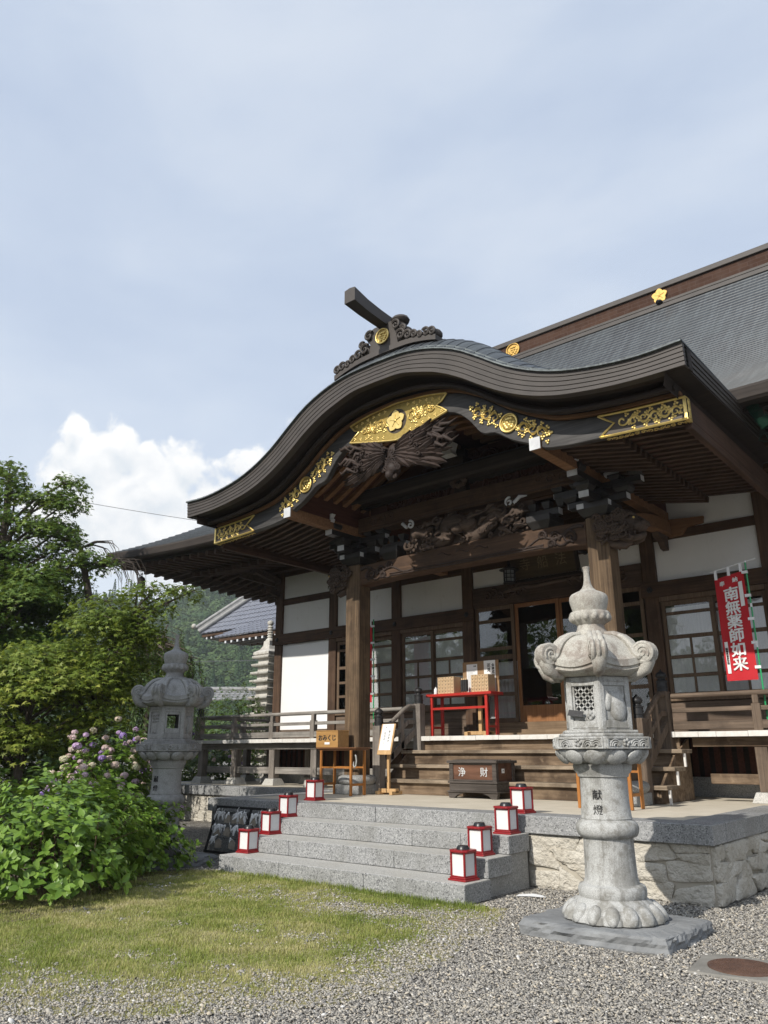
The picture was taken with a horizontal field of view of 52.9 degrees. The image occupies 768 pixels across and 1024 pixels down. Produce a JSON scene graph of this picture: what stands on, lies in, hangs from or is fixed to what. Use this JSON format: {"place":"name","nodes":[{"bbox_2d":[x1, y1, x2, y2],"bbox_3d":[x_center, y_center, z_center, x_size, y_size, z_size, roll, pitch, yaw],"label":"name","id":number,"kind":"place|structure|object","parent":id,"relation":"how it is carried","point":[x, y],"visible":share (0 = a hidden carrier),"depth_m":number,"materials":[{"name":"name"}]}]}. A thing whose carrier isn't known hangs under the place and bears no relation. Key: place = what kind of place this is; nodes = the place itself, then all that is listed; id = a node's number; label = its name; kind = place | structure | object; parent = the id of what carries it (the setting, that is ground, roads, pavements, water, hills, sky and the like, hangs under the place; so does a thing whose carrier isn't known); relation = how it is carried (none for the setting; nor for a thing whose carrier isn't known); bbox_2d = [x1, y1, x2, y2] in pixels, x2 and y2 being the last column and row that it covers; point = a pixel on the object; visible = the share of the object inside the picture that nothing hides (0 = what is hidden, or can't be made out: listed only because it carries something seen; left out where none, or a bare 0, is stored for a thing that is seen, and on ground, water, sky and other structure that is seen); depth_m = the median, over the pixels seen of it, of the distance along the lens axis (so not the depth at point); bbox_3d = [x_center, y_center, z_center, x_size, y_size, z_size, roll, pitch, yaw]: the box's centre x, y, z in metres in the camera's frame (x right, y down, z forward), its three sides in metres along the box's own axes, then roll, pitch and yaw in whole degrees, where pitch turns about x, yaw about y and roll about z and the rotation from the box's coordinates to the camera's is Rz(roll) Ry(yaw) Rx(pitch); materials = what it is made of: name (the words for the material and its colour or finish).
{"place":"outdoors","nodes":[
{"label":"outdoors","id":0,"kind":"place"},
{"bbox_2d":[0,817,175,923],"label":"garden soil","id":1,"kind":"structure","parent":0,"point":[54,902],"depth_m":8.25,"materials":[{"name":"brown soil"}]},
{"bbox_2d":[0,758,49,840],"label":"garden shrub","id":2,"kind":"object","parent":1,"relation":"on","point":[3,770],"visible":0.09,"depth_m":12.39,"materials":[{"name":"green plant"}]},
{"bbox_2d":[4,749,104,831],"bbox_3d":[-6.711,5.581,15.393,2.331,1.673,2.341,-5,-18,15],"label":"garden shrub","id":3,"kind":"object","parent":1,"relation":"on","point":[47,758],"visible":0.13,"depth_m":15.17,"materials":[{"name":"green plant"}]},
{"bbox_2d":[0,617,118,789],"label":"shade tree","id":4,"kind":"object","parent":1,"relation":"on","point":[31,764],"visible":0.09,"depth_m":18.06,"materials":[{"name":"green plant"}]},
{"bbox_2d":[0,456,124,652],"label":"maple tree","id":5,"kind":"object","parent":1,"relation":"on","point":[29,592],"visible":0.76,"depth_m":18.83,"materials":[{"name":"green plant"}]},
{"bbox_2d":[0,631,145,806],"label":"maple tree","id":6,"kind":"object","parent":1,"relation":"on","point":[29,669],"visible":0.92,"depth_m":13.14,"materials":[{"name":"green plant"}]},
{"bbox_2d":[42,772,122,843],"bbox_3d":[-4.507,4.560,11.510,1.306,1.308,1.352,10,-20,-30],"label":"flowering hydrangea","id":7,"kind":"object","parent":1,"relation":"on","point":[85,774],"visible":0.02,"depth_m":11.41,"materials":[{"name":"green plant"}]},
{"bbox_2d":[0,761,165,905],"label":"hydrangea bush","id":8,"kind":"object","parent":1,"relation":"on","point":[64,871],"visible":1,"depth_m":8.55,"materials":[{"name":"green plant"}]},
{"bbox_2d":[39,535,146,776],"bbox_3d":[-7.231,3.921,18.361,2.645,6.763,0.553,5,-18,-17],"label":"palm tree","id":9,"kind":"object","parent":1,"relation":"on","point":[85,577],"visible":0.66,"depth_m":19.14,"materials":[{"name":"green plant"}]},
{"bbox_2d":[39,716,184,844],"bbox_3d":[-4.608,4.428,12.535,2.509,2.167,2.153,-14,-22,38],"label":"flowering hydrangea","id":10,"kind":"object","parent":1,"relation":"on","point":[108,754],"visible":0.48,"depth_m":12.29,"materials":[{"name":"green plant"}]},
{"bbox_2d":[91,743,151,809],"bbox_3d":[-6.110,6.350,18.145,2.055,1.835,1.846,-14,-22,38],"label":"flowering hydrangea","id":11,"kind":"object","parent":1,"relation":"on","point":[124,764],"visible":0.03,"depth_m":18.23,"materials":[{"name":"green plant"}]},
{"bbox_2d":[39,579,204,769],"bbox_3d":[-5.104,3.595,14.035,2.774,4.821,2.634,-14,-22,38],"label":"maple tree","id":12,"kind":"object","parent":1,"relation":"on","point":[124,625],"visible":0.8,"depth_m":14.13,"materials":[{"name":"green plant"}]},
{"bbox_2d":[87,790,163,854],"bbox_3d":[-3.828,4.607,11.263,1.563,1.065,1.454,1,-17,-2],"label":"hydrangea bush","id":13,"kind":"object","parent":1,"relation":"on","point":[142,795],"visible":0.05,"depth_m":11.21,"materials":[{"name":"green plant"}]},
{"bbox_2d":[43,785,212,880],"bbox_3d":[-3.725,4.372,10.641,2.428,1.149,2.156,-14,-22,38],"label":"hydrangea bush","id":14,"kind":"object","parent":1,"relation":"on","point":[160,821],"visible":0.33,"depth_m":10.36,"materials":[{"name":"green plant"}]},
{"bbox_2d":[79,625,207,786],"bbox_3d":[-5.590,4.963,18.116,3.099,4.626,3.093,-14,-22,38],"label":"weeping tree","id":15,"kind":"object","parent":1,"relation":"on","point":[145,723],"visible":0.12,"depth_m":18.04,"materials":[{"name":"green plant"}]},
{"bbox_2d":[122,713,197,781],"bbox_3d":[-7.095,7.425,24.238,2.837,3.404,2.740,-14,-22,38],"label":"camellia hedge","id":16,"kind":"object","parent":1,"relation":"on","point":[169,726],"visible":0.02,"depth_m":24.27,"materials":[{"name":"green plant"}]},
{"bbox_2d":[185,671,269,779],"bbox_3d":[-5.021,7.266,25.020,3.527,4.157,3.427,-14,-22,38],"label":"camellia hedge","id":17,"kind":"object","parent":1,"relation":"on","point":[220,703],"visible":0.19,"depth_m":24.97,"materials":[{"name":"green plant"}]},
{"bbox_2d":[241,620,274,777],"bbox_3d":[-4.011,6.724,26.493,1.500,6.005,1.500,-14,-22,38],"label":"stone pagoda","id":18,"kind":"object","parent":1,"relation":"on","point":[264,673],"visible":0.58,"depth_m":26.46,"materials":[{"name":"grey stone"}]},
{"bbox_2d":[1,627,241,760],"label":"hills","id":19,"kind":"structure","parent":0,"point":[40,715],"depth_m":192.00,"materials":[{"name":"green plant"}]},
{"bbox_2d":[5,487,196,520],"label":"power line","id":20,"kind":"object","parent":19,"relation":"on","point":[137,511],"visible":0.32,"depth_m":74.76,"materials":[{"name":"black rubber"}]},
{"bbox_2d":[44,579,262,757],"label":"hill forest","id":21,"kind":"object","parent":19,"relation":"on","point":[225,656],"visible":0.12,"depth_m":248.80,"materials":[{"name":"green plant"}]},
{"bbox_2d":[181,733,242,780],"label":"flowering hydrangea","id":22,"kind":"object","parent":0,"point":[193,763],"visible":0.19,"depth_m":21.68,"materials":[{"name":"green plant"}]},
{"bbox_2d":[189,660,257,661],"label":"power line","id":23,"kind":"object","parent":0,"point":[215,661],"visible":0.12,"depth_m":73.14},
{"bbox_2d":[0,868,506,1019],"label":"lawn","id":24,"kind":"structure","parent":0,"point":[356,964],"depth_m":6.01,"materials":[{"name":"green plant"}]},
{"bbox_2d":[0,760,767,1023],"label":"ground","id":25,"kind":"structure","parent":0,"point":[198,830],"depth_m":5.42,"materials":[{"name":"grey gravel"}]},
{"bbox_2d":[131,635,216,870],"bbox_3d":[-3.290,3.566,11.782,1.438,3.360,1.152,-14,-22,38],"label":"stone lantern","id":26,"kind":"object","parent":25,"relation":"on","point":[162,748],"visible":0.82,"depth_m":11.59,"materials":[{"name":"stone"}]},
{"bbox_2d":[203,687,255,717],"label":"house","id":27,"kind":"structure","parent":25,"relation":"on","point":[219,694],"depth_m":40.32,"materials":[{"name":"grey tile"}]},
{"bbox_2d":[191,596,275,645],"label":"tiled building","id":28,"kind":"structure","parent":25,"relation":"on","point":[242,621],"depth_m":33.71,"materials":[{"name":"grey tile"}]},
{"bbox_2d":[203,805,282,853],"bbox_3d":[-2.218,5.028,12.148,1.620,0.695,0.250,-14,-22,38],"label":"votive rack","id":29,"kind":"object","parent":25,"relation":"on","point":[251,809],"visible":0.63,"depth_m":12.39,"materials":[{"name":"black metal"}]},
{"bbox_2d":[214,839,221,847],"bbox_3d":[-2.653,5.297,12.338,0.150,0.135,0.013,-21,-34,35],"label":"wish plaque","id":30,"kind":"object","parent":29,"relation":"hanging from","point":[218,843],"visible":1,"depth_m":12.33,"materials":[{"name":"wood"}]},
{"bbox_2d":[223,827,229,836],"bbox_3d":[-2.514,5.117,12.349,0.150,0.135,0.013,-4,-23,40],"label":"wish plaque","id":31,"kind":"object","parent":29,"relation":"hanging from","point":[226,832],"visible":1,"depth_m":12.34,"materials":[{"name":"wood"}]},
{"bbox_2d":[224,814,230,822],"bbox_3d":[-2.533,4.967,12.496,0.150,0.135,0.012,-11,-28,39],"label":"wish plaque","id":32,"kind":"object","parent":29,"relation":"hanging from","point":[227,819],"visible":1,"depth_m":12.48,"materials":[{"name":"wood"}]},
{"bbox_2d":[228,840,235,849],"bbox_3d":[-2.392,5.231,12.129,0.150,0.135,0.012,-7,-26,40],"label":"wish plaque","id":33,"kind":"object","parent":29,"relation":"hanging from","point":[231,844],"visible":1,"depth_m":12.12,"materials":[{"name":"wood"}]},
{"bbox_2d":[231,817,236,823],"bbox_3d":[-2.396,4.933,12.387,0.150,0.135,0.013,-21,-34,35],"label":"wish plaque","id":34,"kind":"object","parent":29,"relation":"hanging from","point":[234,821],"visible":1,"depth_m":12.37,"materials":[{"name":"wood"}]},
{"bbox_2d":[232,825,238,835],"bbox_3d":[-2.330,5.046,12.214,0.152,0.161,0.059,-10,-20,25],"label":"tied fortune","id":35,"kind":"object","parent":29,"relation":"attached to","point":[235,828],"visible":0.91,"depth_m":12.21,"materials":[{"name":"white paper"}]},
{"bbox_2d":[238,815,243,824],"bbox_3d":[-2.269,4.900,12.285,0.150,0.135,0.012,-6,-25,40],"label":"wish plaque","id":36,"kind":"object","parent":29,"relation":"hanging from","point":[241,821],"visible":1,"depth_m":12.28,"materials":[{"name":"wood"}]},
{"bbox_2d":[218,817,528,904],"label":"granite steps","id":37,"kind":"structure","parent":25,"relation":"on","point":[406,858],"depth_m":9.50,"materials":[{"name":"grey stone"}]},
{"bbox_2d":[236,825,259,853],"bbox_3d":[-1.909,4.613,10.885,0.256,0.354,0.256,-13,-22,36],"label":"step lamp","id":38,"kind":"object","parent":37,"relation":"on","point":[248,836],"visible":1,"depth_m":10.82,"materials":[{"name":"white paper"}]},
{"bbox_2d":[259,808,281,834],"bbox_3d":[-1.662,4.545,11.345,0.256,0.354,0.256,-16,-23,42],"label":"step lamp","id":39,"kind":"object","parent":37,"relation":"on","point":[270,821],"visible":0.98,"depth_m":11.28,"materials":[{"name":"white paper"}]},
{"bbox_2d":[448,845,479,882],"bbox_3d":[0.875,3.863,8.499,0.256,0.354,0.256,16,-24,-42],"label":"step lamp","id":40,"kind":"object","parent":37,"relation":"on","point":[463,864],"visible":1,"depth_m":8.44,"materials":[{"name":"white paper"}]},
{"bbox_2d":[467,822,494,856],"bbox_3d":[1.119,3.804,8.986,0.256,0.354,0.256,-15,-23,39],"label":"step lamp","id":41,"kind":"object","parent":37,"relation":"on","point":[479,834],"visible":0.88,"depth_m":8.93,"materials":[{"name":"white paper"}]},
{"bbox_2d":[493,802,520,834],"bbox_3d":[1.481,3.704,9.341,0.256,0.354,0.256,-14,-22,37],"label":"step lamp","id":42,"kind":"object","parent":37,"relation":"on","point":[506,817],"visible":1,"depth_m":9.28,"materials":[{"name":"white paper"}]},
{"bbox_2d":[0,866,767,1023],"bbox_3d":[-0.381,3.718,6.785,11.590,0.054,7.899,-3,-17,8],"label":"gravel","id":43,"kind":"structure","parent":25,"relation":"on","point":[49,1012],"depth_m":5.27,"materials":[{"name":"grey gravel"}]},
{"bbox_2d":[517,894,545,897],"bbox_3d":[1.633,4.243,8.535,0.330,0.018,0.145,-7,-19,22],"label":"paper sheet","id":44,"kind":"object","parent":43,"relation":"on","point":[534,895],"visible":1,"depth_m":8.54,"materials":[{"name":"white paper"}]},
{"bbox_2d":[145,778,767,907],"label":"stone platform","id":45,"kind":"structure","parent":25,"relation":"on","point":[705,851],"depth_m":9.22,"materials":[{"name":"stone"}]},
{"bbox_2d":[279,792,297,816],"bbox_3d":[-1.472,4.500,11.875,0.256,0.354,0.256,-15,-23,40],"label":"step lamp","id":46,"kind":"object","parent":45,"relation":"on","point":[288,801],"visible":0.88,"depth_m":11.81,"materials":[{"name":"white paper"}]},
{"bbox_2d":[304,777,324,800],"bbox_3d":[-1.118,4.475,12.473,0.256,0.354,0.256,-14,-22,38],"label":"step lamp","id":47,"kind":"object","parent":45,"relation":"on","point":[314,788],"visible":1,"depth_m":12.41,"materials":[{"name":"white paper"}]},
{"bbox_2d":[316,747,370,795],"bbox_3d":[-0.747,4.720,14.052,1.000,0.820,0.420,-14,-22,38],"label":"folding table","id":48,"kind":"object","parent":45,"relation":"on","point":[350,767],"visible":0.94,"depth_m":13.98,"materials":[{"name":"brown wood"}]},
{"bbox_2d":[316,730,348,747],"bbox_3d":[-0.963,4.237,14.390,0.572,0.305,0.312,-14,-22,38],"label":"fortune box","id":49,"kind":"object","parent":48,"relation":"on","point":[331,738],"visible":1,"depth_m":14.25,"materials":[{"name":"brown"}]},
{"bbox_2d":[375,724,401,794],"bbox_3d":[0.085,4.557,14.246,0.400,1.242,0.300,-14,-22,38],"label":"sign stand","id":50,"kind":"object","parent":45,"relation":"on","point":[386,740],"visible":1,"depth_m":14.22,"materials":[{"name":"white paper"}]},
{"bbox_2d":[108,243,767,806],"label":"temple hall","id":51,"kind":"structure","parent":45,"relation":"on","point":[408,487],"depth_m":14.23,"materials":[{"name":"brown wood"}]},
{"bbox_2d":[138,573,144,586],"bbox_3d":[-6.681,1.879,21.249,0.270,0.401,0.270,-14,-22,38],"label":"wind bell","id":52,"kind":"object","parent":51,"relation":"hanging from","point":[143,579],"visible":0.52,"depth_m":21.18,"materials":[{"name":"black metal"}]},
{"bbox_2d":[280,639,328,729],"bbox_3d":[-2.044,4.501,20.048,1.770,2.215,0.040,-14,-22,38],"label":"white door panel","id":53,"kind":"structure","parent":51,"relation":"in","point":[304,688],"depth_m":20.06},
{"bbox_2d":[336,641,345,709],"bbox_3d":[-0.813,4.057,19.079,0.935,1.756,0.040,-14,-22,38],"label":"window","id":54,"kind":"structure","parent":51,"relation":"in","point":[341,646],"depth_m":19.30,"materials":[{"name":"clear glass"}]},
{"bbox_2d":[370,616,378,725],"bbox_3d":[-0.389,3.786,17.323,0.723,2.823,0.044,-13,-22,37],"label":"banner","id":55,"kind":"object","parent":51,"relation":"attached to","point":[371,660],"visible":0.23,"depth_m":17.34,"materials":[{"name":"red fabric"}]},
{"bbox_2d":[370,636,391,707],"bbox_3d":[-0.114,3.899,18.576,0.935,1.756,0.040,-14,-22,38],"label":"window","id":56,"kind":"structure","parent":51,"relation":"in","point":[382,650],"depth_m":18.52,"materials":[{"name":"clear glass"}]},
{"bbox_2d":[402,630,434,708],"bbox_3d":[0.789,3.655,17.798,0.915,1.756,0.040,-14,-22,38],"label":"window","id":57,"kind":"structure","parent":51,"relation":"in","point":[418,667],"depth_m":17.82,"materials":[{"name":"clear glass"}]},
{"bbox_2d":[434,627,465,707],"bbox_3d":[1.473,3.500,17.307,0.915,1.756,0.040,-14,-22,38],"label":"window","id":58,"kind":"structure","parent":51,"relation":"in","point":[448,648],"depth_m":17.37,"materials":[{"name":"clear glass"}]},
{"bbox_2d":[426,691,502,735],"bbox_3d":[1.612,4.065,15.463,1.580,0.835,0.460,-14,-22,38],"label":"red table","id":59,"kind":"object","parent":51,"relation":"on","point":[485,694],"visible":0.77,"depth_m":15.36,"materials":[{"name":"paint"}]},
{"bbox_2d":[438,676,460,693],"bbox_3d":[1.338,3.563,15.816,0.400,0.335,0.260,-14,-22,38],"label":"drawer box","id":60,"kind":"object","parent":59,"relation":"on","point":[449,685],"visible":0.98,"depth_m":15.71,"materials":[{"name":"brown"}]},
{"bbox_2d":[460,678,467,692],"bbox_3d":[1.618,3.490,15.525,0.144,0.300,0.060,-14,-22,38],"label":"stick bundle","id":61,"kind":"object","parent":59,"relation":"on","point":[464,684],"visible":0.81,"depth_m":15.50,"materials":[{"name":"black"}]},
{"bbox_2d":[471,674,494,691],"bbox_3d":[1.966,3.405,15.314,0.400,0.335,0.260,-14,-22,38],"label":"drawer box","id":62,"kind":"object","parent":59,"relation":"on","point":[482,682],"visible":0.98,"depth_m":15.21,"materials":[{"name":"brown"}]},
{"bbox_2d":[463,660,499,735],"bbox_3d":[1.990,3.752,15.528,0.860,1.470,0.320,-14,-22,38],"label":"notice board","id":63,"kind":"object","parent":51,"relation":"on","point":[481,667],"visible":0.63,"depth_m":15.53,"materials":[{"name":"white wood"}]},
{"bbox_2d":[475,604,519,722],"bbox_3d":[2.412,3.239,16.504,0.970,2.453,0.040,-14,-22,38],"label":"window","id":64,"kind":"structure","parent":51,"relation":"in","point":[513,656],"depth_m":16.45,"materials":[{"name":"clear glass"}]},
{"bbox_2d":[499,560,518,584],"bbox_3d":[2.523,1.055,15.591,0.410,0.795,0.410,-14,-22,38],"label":"hanging lantern","id":65,"kind":"object","parent":51,"relation":"hanging from","point":[509,576],"visible":0.97,"depth_m":15.45,"materials":[{"name":"black metal"}]},
{"bbox_2d":[514,598,565,721],"bbox_3d":[3.215,3.056,15.925,1.040,2.453,0.040,-14,-22,38],"label":"door","id":66,"kind":"structure","parent":51,"relation":"in","point":[548,712],"depth_m":15.81,"materials":[{"name":"brown wood"}]},
{"bbox_2d":[505,550,586,592],"bbox_3d":[3.337,1.185,15.550,1.757,0.856,0.697,-14,-22,38],"label":"name plaque","id":67,"kind":"object","parent":51,"relation":"hanging from","point":[551,565],"visible":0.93,"depth_m":15.32,"materials":[{"name":"brown wood"}]},
{"bbox_2d":[559,597,569,635],"bbox_3d":[3.975,2.885,15.379,0.940,2.453,0.040,-14,-22,38],"label":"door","id":68,"kind":"structure","parent":51,"relation":"in","point":[566,599],"depth_m":15.88,"materials":[{"name":"brown wood"}]},
{"bbox_2d":[622,586,653,717],"bbox_3d":[4.597,2.690,14.758,0.970,2.453,0.040,-14,-22,38],"label":"window","id":69,"kind":"structure","parent":51,"relation":"in","point":[644,634],"depth_m":14.64,"materials":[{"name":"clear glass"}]},
{"bbox_2d":[661,596,724,693],"bbox_3d":[5.578,2.451,13.971,0.950,1.756,0.040,-14,-22,38],"label":"window","id":70,"kind":"structure","parent":51,"relation":"in","point":[694,664],"depth_m":13.97,"materials":[{"name":"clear glass"}]},
{"bbox_2d":[710,558,767,718],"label":"banner","id":71,"kind":"object","parent":51,"relation":"attached to","point":[735,618],"visible":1,"depth_m":12.22,"materials":[{"name":"red fabric"}]},
{"bbox_2d":[713,590,767,690],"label":"window","id":72,"kind":"structure","parent":51,"relation":"in","point":[760,609],"depth_m":13.37,"materials":[{"name":"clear glass"}]},
{"bbox_2d":[746,404,767,441],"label":"bird net","id":73,"kind":"object","parent":51,"relation":"attached to","point":[757,419],"visible":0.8,"depth_m":11.14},
{"bbox_2d":[446,759,516,799],"bbox_3d":[1.663,4.516,13.067,1.000,0.612,0.660,-14,-22,38],"label":"offertory box","id":74,"kind":"object","parent":45,"relation":"on","point":[491,778],"visible":0.98,"depth_m":12.84,"materials":[{"name":"brown wood"}]},
{"bbox_2d":[509,783,535,813],"bbox_3d":[1.749,3.634,9.796,0.256,0.354,0.256,16,-24,-42],"label":"step lamp","id":75,"kind":"object","parent":45,"relation":"on","point":[521,796],"visible":0.92,"depth_m":9.73,"materials":[{"name":"white paper"}]},
{"bbox_2d":[576,764,644,809],"bbox_3d":[3.100,3.637,10.604,1.000,0.820,0.420,-14,-22,38],"label":"folding table","id":76,"kind":"object","parent":45,"relation":"on","point":[630,790],"visible":0.33,"depth_m":10.44,"materials":[{"name":"brown wood"}]},
{"bbox_2d":[518,566,713,956],"bbox_3d":[2.040,2.165,7.322,1.428,3.360,1.152,-14,-22,38],"label":"stone lantern","id":77,"kind":"object","parent":25,"relation":"on","point":[596,667],"visible":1,"depth_m":6.97,"materials":[{"name":"stone"}]},
{"bbox_2d":[567,710,583,716],"bbox_3d":[1.787,1.879,7.196,0.150,0.060,0.005,-4,-44,40],"label":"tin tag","id":78,"kind":"object","parent":77,"relation":"attached to","point":[576,713],"visible":1,"depth_m":7.19,"materials":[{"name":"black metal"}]},
{"bbox_2d":[686,953,767,984],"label":"manhole cover","id":79,"kind":"object","parent":25,"relation":"on","point":[754,971],"visible":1,"depth_m":5.64,"materials":[{"name":"metal"}]},
{"bbox_2d":[0,0,767,621],"label":"sky","id":80,"kind":"structure","parent":0,"point":[193,193],"materials":[{"name":"blue"}]}
]}

